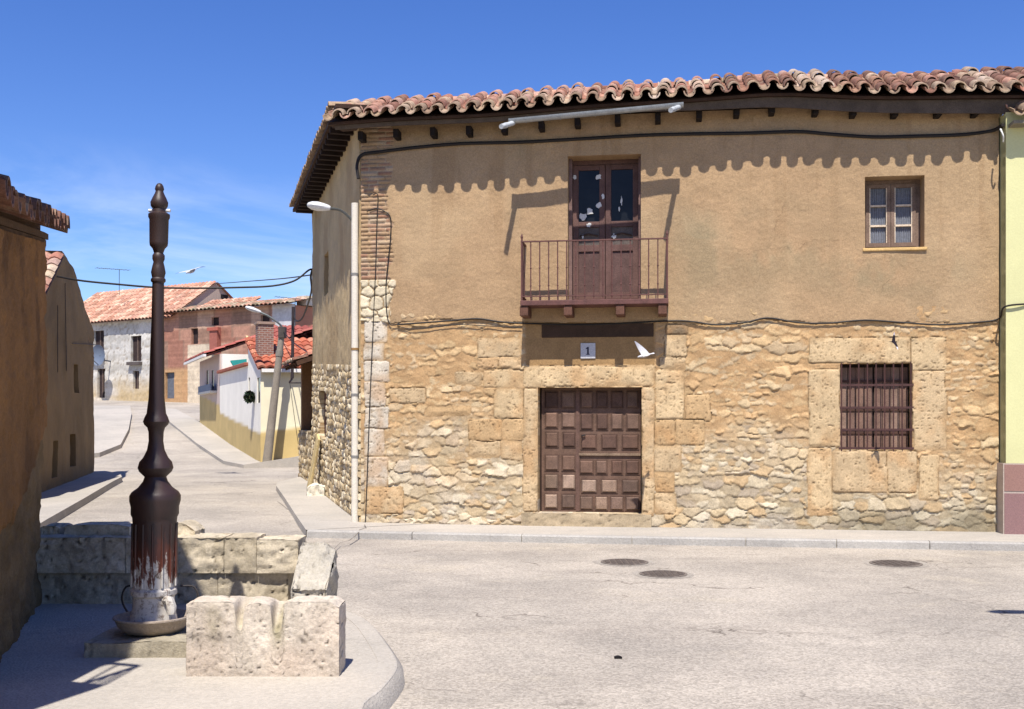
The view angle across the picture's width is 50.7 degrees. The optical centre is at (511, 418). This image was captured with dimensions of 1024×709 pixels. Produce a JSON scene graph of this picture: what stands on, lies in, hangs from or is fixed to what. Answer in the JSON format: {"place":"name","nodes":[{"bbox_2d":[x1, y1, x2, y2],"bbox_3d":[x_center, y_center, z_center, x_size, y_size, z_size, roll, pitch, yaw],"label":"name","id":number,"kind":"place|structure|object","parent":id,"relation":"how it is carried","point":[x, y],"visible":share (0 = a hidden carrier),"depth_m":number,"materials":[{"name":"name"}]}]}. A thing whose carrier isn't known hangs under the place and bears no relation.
{"place":"outdoors","nodes":[
{"label":"outdoors","id":0,"kind":"place"},
{"bbox_2d":[39,471,121,526],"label":"pavement","id":1,"kind":"structure","parent":0,"point":[60,502],"depth_m":21.39,"materials":[{"name":"concrete"}]},
{"bbox_2d":[94,405,131,457],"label":"pavement","id":2,"kind":"structure","parent":0,"point":[111,426],"depth_m":42.71,"materials":[{"name":"concrete"}]},
{"bbox_2d":[179,267,199,273],"bbox_3d":[-7.716,-3.558,25.991,0.871,0.120,0.547,-14,15,22],"label":"bird","id":3,"kind":"object","parent":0,"point":[191,271],"visible":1,"depth_m":25.94},
{"bbox_2d":[0,604,397,708],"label":"pavement","id":4,"kind":"structure","parent":0,"point":[45,664],"depth_m":6.54,"materials":[{"name":"concrete"}]},
{"bbox_2d":[84,183,198,657],"bbox_3d":[-2.487,-0.002,7.498,0.699,3.264,0.734,0,0,0],"label":"water pump","id":5,"kind":"object","parent":4,"relation":"on","point":[156,616],"visible":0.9,"depth_m":7.39,"materials":[{"name":"paint"}]},
{"bbox_2d":[36,532,305,603],"bbox_3d":[-2.948,1.303,9.346,2.304,0.614,0.393,0,0,0],"label":"stone trough","id":6,"kind":"object","parent":4,"relation":"on","point":[93,569],"visible":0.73,"depth_m":9.18,"materials":[{"name":"stone"}]},
{"bbox_2d":[40,523,72,534],"bbox_3d":[-4.011,0.978,9.511,0.190,0.115,0.320,0,0,0],"label":"coping stone","id":7,"kind":"object","parent":6,"relation":"on","point":[53,528],"visible":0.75,"depth_m":9.37,"materials":[{"name":"stone"}]},
{"bbox_2d":[64,521,131,537],"bbox_3d":[-3.591,0.972,9.512,0.578,0.128,0.325,0,0,0],"label":"coping stone","id":8,"kind":"object","parent":6,"relation":"on","point":[102,528],"visible":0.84,"depth_m":9.37,"materials":[{"name":"stone"}]},
{"bbox_2d":[178,520,204,534],"bbox_3d":[-2.888,0.968,9.506,0.297,0.136,0.321,0,0,0],"label":"coping stone","id":9,"kind":"object","parent":6,"relation":"on","point":[190,527],"visible":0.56,"depth_m":9.38,"materials":[{"name":"stone"}]},
{"bbox_2d":[186,595,345,676],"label":"notched stone block","id":10,"kind":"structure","parent":4,"relation":"on","point":[260,636],"depth_m":6.62,"materials":[{"name":"stone"}]},
{"bbox_2d":[291,542,338,598],"bbox_3d":[-1.642,1.340,9.008,0.342,0.580,0.545,0,0,0],"label":"sloping stone","id":11,"kind":"object","parent":4,"relation":"on","point":[316,572],"visible":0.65,"depth_m":8.96,"materials":[{"name":"stone"}]},
{"bbox_2d":[166,409,298,467],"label":"pavement","id":12,"kind":"structure","parent":0,"point":[201,436],"depth_m":36.49,"materials":[{"name":"concrete"}]},
{"bbox_2d":[184,321,312,461],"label":"white house","id":13,"kind":"structure","parent":12,"relation":"on","point":[229,415],"depth_m":33.33,"materials":[{"name":"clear paint"}]},
{"bbox_2d":[212,370,213,388],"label":"window","id":14,"kind":"structure","parent":13,"relation":"in","point":[213,370],"depth_m":41.54,"materials":[{"name":"grey glass"}]},
{"bbox_2d":[243,390,254,403],"bbox_3d":[-7.885,-0.644,32.549,0.463,0.429,0.468,0,0,0],"label":"hanging plant","id":15,"kind":"object","parent":13,"relation":"hanging from","point":[248,396],"visible":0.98,"depth_m":32.47,"materials":[{"name":"green plant"}]},
{"bbox_2d":[258,378,259,402],"bbox_3d":[-7.455,-0.837,31.954,0.040,0.749,0.556,0,0,-23],"label":"window","id":16,"kind":"structure","parent":13,"relation":"in","point":[258,378],"depth_m":32.04,"materials":[{"name":"grey glass"}]},
{"bbox_2d":[290,386,297,440],"bbox_3d":[-6.236,0.082,31.100,0.022,2.153,1.018,0,0,6],"label":"overhead wire","id":17,"kind":"object","parent":13,"relation":"attached to","point":[293,412],"visible":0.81,"depth_m":30.96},
{"bbox_2d":[289,307,300,382],"bbox_3d":[-6.046,-2.059,30.276,0.453,2.153,0.098,0,0,12],"label":"cable mast","id":18,"kind":"object","parent":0,"point":[292,338],"visible":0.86,"depth_m":30.26,"materials":[{"name":"metal"}]},
{"bbox_2d":[293,270,311,321],"bbox_3d":[-5.221,-2.989,27.165,0.186,0.674,6.552,0,0,-15],"label":"overhead wire","id":19,"kind":"object","parent":18,"relation":"attached to","point":[310,295],"visible":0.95,"depth_m":26.01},
{"bbox_2d":[276,477,418,534],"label":"pavement","id":20,"kind":"structure","parent":0,"point":[313,512],"depth_m":18.43,"materials":[{"name":"concrete"}]},
{"bbox_2d":[281,351,312,480],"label":"stone shed","id":21,"kind":"structure","parent":20,"relation":"on","point":[304,362],"depth_m":26.30,"materials":[{"name":"stone"}]},
{"bbox_2d":[307,434,319,486],"bbox_3d":[-4.079,0.928,22.210,0.179,1.238,0.730,0,0,-40],"label":"plank","id":22,"kind":"object","parent":20,"relation":"on","point":[313,461],"visible":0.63,"depth_m":22.09,"materials":[{"name":"brown wood"}]},
{"bbox_2d":[306,482,325,495],"bbox_3d":[-3.836,1.421,21.267,0.405,0.328,0.319,0,0,0],"label":"loose stone","id":23,"kind":"object","parent":20,"relation":"on","point":[315,489],"visible":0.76,"depth_m":21.14,"materials":[{"name":"stone"}]},
{"bbox_2d":[0,0,1023,306],"label":"sky","id":24,"kind":"structure","parent":0,"point":[220,104],"materials":[{"name":"blue"}]},
{"bbox_2d":[56,400,1023,708],"bbox_3d":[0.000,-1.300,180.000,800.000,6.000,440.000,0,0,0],"label":"road","id":25,"kind":"structure","parent":0,"point":[500,626],"depth_m":9.38,"materials":[{"name":"grey asphalt"}]},
{"bbox_2d":[0,174,69,662],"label":"ochre house","id":26,"kind":"structure","parent":25,"relation":"on","point":[24,218],"depth_m":7.75,"materials":[{"name":"paint"}]},
{"bbox_2d":[40,250,97,492],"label":"gable house","id":27,"kind":"structure","parent":25,"relation":"on","point":[68,445],"depth_m":24.03,"materials":[{"name":"brown paint"}]},
{"bbox_2d":[83,281,232,400],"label":"pale stone house","id":28,"kind":"structure","parent":25,"relation":"on","point":[121,324],"depth_m":70.21,"materials":[{"name":"paint"}]},
{"bbox_2d":[96,331,104,358],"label":"window","id":29,"kind":"structure","parent":28,"relation":"in","point":[99,334],"depth_m":71.47,"materials":[{"name":"brown wood"}]},
{"bbox_2d":[93,345,110,365],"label":"satellite dish","id":30,"kind":"object","parent":28,"relation":"attached to","point":[99,355],"visible":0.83,"depth_m":69.72,"materials":[{"name":"metal"}]},
{"bbox_2d":[100,369,104,397],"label":"door","id":31,"kind":"structure","parent":28,"relation":"in","point":[102,371],"depth_m":71.33,"materials":[{"name":"brown wood"}]},
{"bbox_2d":[97,267,122,294],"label":"antenna","id":32,"kind":"object","parent":28,"relation":"attached to","point":[119,276],"visible":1,"depth_m":71.00,"materials":[{"name":"metal"}]},
{"bbox_2d":[126,336,141,364],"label":"window","id":33,"kind":"structure","parent":28,"relation":"in","point":[137,348],"depth_m":69.41,"materials":[{"name":"brown wood"}]},
{"bbox_2d":[135,371,138,388],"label":"window","id":34,"kind":"structure","parent":28,"relation":"in","point":[136,372],"depth_m":69.49,"materials":[{"name":"brown wood"}]},
{"bbox_2d":[221,294,227,298],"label":"gable window","id":35,"kind":"structure","parent":28,"relation":"in","point":[222,296],"depth_m":70.69,"materials":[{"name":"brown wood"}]},
{"bbox_2d":[164,295,312,402],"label":"brick house","id":36,"kind":"structure","parent":25,"relation":"on","point":[190,331],"depth_m":65.96,"materials":[{"name":"brick"}]},
{"bbox_2d":[168,372,173,397],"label":"door","id":37,"kind":"structure","parent":36,"relation":"in","point":[170,375],"depth_m":67.75,"materials":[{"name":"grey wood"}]},
{"bbox_2d":[194,329,197,343],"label":"window","id":38,"kind":"structure","parent":36,"relation":"in","point":[195,330],"depth_m":66.54,"materials":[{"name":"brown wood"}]},
{"bbox_2d":[214,317,218,324],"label":"window","id":39,"kind":"structure","parent":36,"relation":"in","point":[216,320],"depth_m":65.55,"materials":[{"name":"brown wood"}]},
{"bbox_2d":[263,315,269,321],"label":"window","id":40,"kind":"structure","parent":36,"relation":"in","point":[265,318],"depth_m":63.27,"materials":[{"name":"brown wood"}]},
{"bbox_2d":[245,306,286,461],"bbox_3d":[-7.052,-0.852,30.978,1.155,4.725,0.312,0,0,-6],"label":"utility pole","id":41,"kind":"object","parent":25,"relation":"on","point":[269,439],"visible":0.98,"depth_m":30.91,"materials":[{"name":"concrete"},{"name":"iron"},{"name":"enamel"}]},
{"bbox_2d":[284,332,306,351],"bbox_3d":[-5.775,-2.055,28.751,0.032,0.917,4.772,0,0,-19],"label":"overhead wire","id":42,"kind":"object","parent":41,"relation":"attached to","point":[295,343],"visible":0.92,"depth_m":28.63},
{"bbox_2d":[339,613,404,708],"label":"kerb","id":43,"kind":"structure","parent":25,"relation":"on","point":[387,696],"depth_m":6.58,"materials":[{"name":"concrete"}]},
{"bbox_2d":[593,558,656,566],"bbox_3d":[1.327,1.692,12.766,0.715,0.012,0.728,0,0,44],"label":"manhole cover","id":44,"kind":"object","parent":25,"relation":"on","point":[622,562],"visible":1,"depth_m":12.70,"materials":[{"name":"metal"}]},
{"bbox_2d":[289,66,1023,531],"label":"old stone house","id":45,"kind":"structure","parent":25,"relation":"on","point":[779,424],"depth_m":15.86,"materials":[{"name":"stone"}]},
{"bbox_2d":[56,268,311,288],"bbox_3d":[-6.953,-3.066,23.284,5.277,0.541,0.324,0,0,-19],"label":"overhead wire","id":46,"kind":"object","parent":45,"relation":"attached to","point":[304,273],"visible":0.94,"depth_m":23.37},
{"bbox_2d":[216,274,311,283],"bbox_3d":[-8.932,-4.718,37.046,0.309,3.074,27.601,0,0,-20],"label":"overhead wire","id":47,"kind":"object","parent":45,"relation":"attached to","point":[268,279],"visible":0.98,"depth_m":32.74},
{"bbox_2d":[324,391,326,432],"bbox_3d":[-3.691,-0.211,21.919,0.080,1.026,1.441,0,0,-16],"label":"side window","id":48,"kind":"structure","parent":45,"relation":"in","point":[325,394],"depth_m":22.38,"materials":[{"name":"brown wood"}]},
{"bbox_2d":[307,201,358,238],"bbox_3d":[-2.689,-2.989,16.425,0.859,0.556,0.224,0,0,-29],"label":"street lamp","id":49,"kind":"object","parent":45,"relation":"attached to","point":[316,206],"visible":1,"depth_m":16.25,"materials":[{"name":"metal"}]},
{"bbox_2d":[365,193,378,522],"bbox_3d":[-2.143,-0.912,16.496,0.215,5.057,0.014,0,0,8],"label":"electric cable","id":50,"kind":"object","parent":45,"relation":"attached to","point":[371,357],"visible":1,"depth_m":16.49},
{"bbox_2d":[367,208,399,325],"bbox_3d":[-1.966,-2.314,16.470,0.518,1.800,0.018,0,0,8],"label":"electric cable","id":51,"kind":"object","parent":45,"relation":"attached to","point":[387,263],"visible":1,"depth_m":16.45,"materials":[{"name":"black rubber"}]},
{"bbox_2d":[397,324,521,329],"bbox_3d":[-0.801,-1.387,16.304,1.912,0.073,0.014,0,0,8],"label":"electric cable","id":52,"kind":"object","parent":45,"relation":"attached to","point":[460,324],"visible":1,"depth_m":16.29,"materials":[{"name":"black rubber"}]},
{"bbox_2d":[581,343,594,358],"bbox_3d":[1.129,-1.007,16.047,0.220,0.230,0.016,0,0,8],"label":"house number plate","id":53,"kind":"object","parent":45,"relation":"attached to","point":[587,350],"visible":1,"depth_m":16.04,"materials":[{"name":"ceramic"}]},
{"bbox_2d":[569,157,640,299],"bbox_3d":[1.404,-2.827,16.287,1.082,2.158,0.210,0,0,8],"label":"balcony door","id":54,"kind":"structure","parent":45,"relation":"in","point":[623,177],"depth_m":16.31,"materials":[{"name":"brown wood"}]},
{"bbox_2d":[355,123,1004,178],"bbox_3d":[2.238,-3.917,15.824,9.334,0.557,0.297,0,0,9],"label":"electric cable","id":55,"kind":"object","parent":45,"relation":"attached to","point":[1002,125],"visible":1,"depth_m":15.82,"materials":[{"name":"black rubber"}]},
{"bbox_2d":[397,303,1023,325],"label":"electric cable","id":56,"kind":"object","parent":45,"relation":"attached to","point":[718,324],"visible":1,"depth_m":15.74,"materials":[{"name":"black rubber"}]},
{"bbox_2d":[839,362,913,450],"bbox_3d":[5.234,-0.171,15.614,1.039,1.280,0.281,0,0,8],"label":"barred window","id":57,"kind":"structure","parent":45,"relation":"in","point":[874,398],"depth_m":15.65,"materials":[{"name":"brown wood"}]},
{"bbox_2d":[863,179,926,250],"bbox_3d":[5.486,-2.931,15.594,0.882,1.069,0.390,0,0,8],"label":"window","id":58,"kind":"structure","parent":45,"relation":"in","point":[892,207],"depth_m":15.71,"materials":[{"name":"brown wood"}]},
{"bbox_2d":[632,570,693,578],"bbox_3d":[1.653,1.692,11.808,0.671,0.012,0.688,0,0,0],"label":"manhole cover","id":59,"kind":"object","parent":25,"relation":"on","point":[663,574],"visible":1,"depth_m":11.74,"materials":[{"name":"metal"}]},
{"bbox_2d":[307,529,1023,550],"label":"kerb","id":60,"kind":"structure","parent":25,"relation":"on","point":[722,541],"depth_m":14.53,"materials":[{"name":"concrete"}]},
{"bbox_2d":[863,559,929,567],"bbox_3d":[4.503,1.692,12.656,0.753,0.012,0.776,0,0,0],"label":"manhole cover","id":61,"kind":"object","parent":25,"relation":"on","point":[888,563],"visible":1,"depth_m":12.57,"materials":[{"name":"metal"}]},
{"bbox_2d":[997,100,1023,533],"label":"yellow house","id":62,"kind":"structure","parent":25,"relation":"on","point":[1010,492],"depth_m":14.97,"materials":[{"name":"painted plaster"},{"name":"clay tile"},{"name":"weathered wood"}]},
{"bbox_2d":[634,341,653,357],"bbox_3d":[1.863,-0.952,14.829,0.288,0.227,0.236,0,0,-30],"label":"bird","id":63,"kind":"object","parent":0,"point":[643,351],"visible":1,"depth_m":14.89},
{"bbox_2d":[321,524,1023,548],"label":"pavement","id":64,"kind":"structure","parent":0,"point":[829,534],"depth_m":15.18,"materials":[{"name":"concrete"}]},
{"bbox_2d":[889,332,897,348],"bbox_3d":[5.169,-1.049,14.579,0.162,0.243,0.077,0,0,-28],"label":"bird","id":65,"kind":"object","parent":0,"point":[894,341],"visible":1,"depth_m":14.59}
]}

